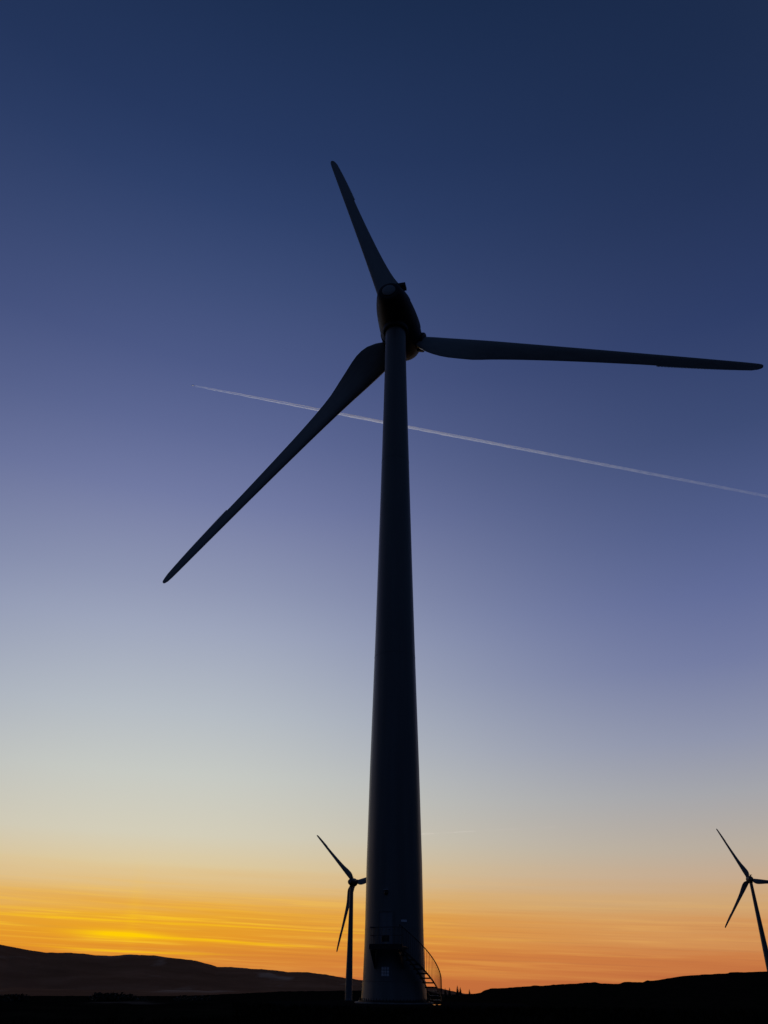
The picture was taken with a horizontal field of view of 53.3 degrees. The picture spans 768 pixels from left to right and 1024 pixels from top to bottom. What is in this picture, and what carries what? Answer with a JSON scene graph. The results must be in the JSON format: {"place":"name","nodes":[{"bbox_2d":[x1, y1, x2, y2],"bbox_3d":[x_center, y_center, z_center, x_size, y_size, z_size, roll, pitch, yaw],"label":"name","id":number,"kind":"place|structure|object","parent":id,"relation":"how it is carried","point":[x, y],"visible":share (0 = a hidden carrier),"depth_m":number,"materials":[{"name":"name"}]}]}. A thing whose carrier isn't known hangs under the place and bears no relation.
{"place":"outdoors","nodes":[
{"label":"outdoors","id":0,"kind":"place"},
{"bbox_2d":[0,945,463,995],"bbox_3d":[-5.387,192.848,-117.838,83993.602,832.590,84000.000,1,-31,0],"label":"hills","id":1,"kind":"structure","parent":0,"point":[30,972],"depth_m":2852.55,"materials":[{"name":"black"}]},
{"bbox_2d":[0,971,767,1023],"bbox_3d":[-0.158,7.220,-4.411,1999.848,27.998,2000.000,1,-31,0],"label":"ground","id":2,"kind":"structure","parent":0,"point":[737,991],"depth_m":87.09,"materials":[{"name":"black plant"}]},
{"bbox_2d":[0,993,30,1001],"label":"bush","id":3,"kind":"object","parent":2,"relation":"on","point":[16,998],"visible":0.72,"depth_m":147.50,"materials":[{"name":"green plant"}]},
{"bbox_2d":[87,992,149,1001],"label":"bush","id":4,"kind":"object","parent":2,"relation":"on","point":[102,997],"visible":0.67,"depth_m":139.26,"materials":[{"name":"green plant"}]},
{"bbox_2d":[317,835,365,999],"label":"wind turbine","id":5,"kind":"object","parent":2,"relation":"on","point":[353,882],"visible":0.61,"depth_m":452.56,"materials":[{"name":"paint"}]},
{"bbox_2d":[267,1000,530,1009],"bbox_3d":[1.011,33.064,51.260,19.235,0.214,15.309,1,-31,0],"label":"gravel pad","id":6,"kind":"object","parent":2,"relation":"on","point":[452,1005],"visible":0.63,"depth_m":48.82,"materials":[{"name":"black gravel"}]},
{"bbox_2d":[163,161,762,1003],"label":"wind turbine","id":7,"kind":"object","parent":6,"relation":"on","point":[393,967],"visible":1,"depth_m":65.44,"materials":[{"name":"paint"}]},
{"bbox_2d":[378,910,392,943],"bbox_3d":[0.123,28.373,52.124,1.085,2.165,0.269,-8,-33,14],"label":"door","id":8,"kind":"structure","parent":7,"relation":"in","point":[385,917],"depth_m":52.13,"materials":[{"name":"paint"}]},
{"bbox_2d":[716,829,767,970],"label":"wind turbine","id":9,"kind":"object","parent":2,"relation":"on","point":[750,880],"visible":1,"depth_m":550.21,"materials":[{"name":"paint"}]},
{"bbox_2d":[0,0,767,993],"label":"sky","id":10,"kind":"structure","parent":0,"point":[589,540],"materials":[{"name":"blue"}]}
]}

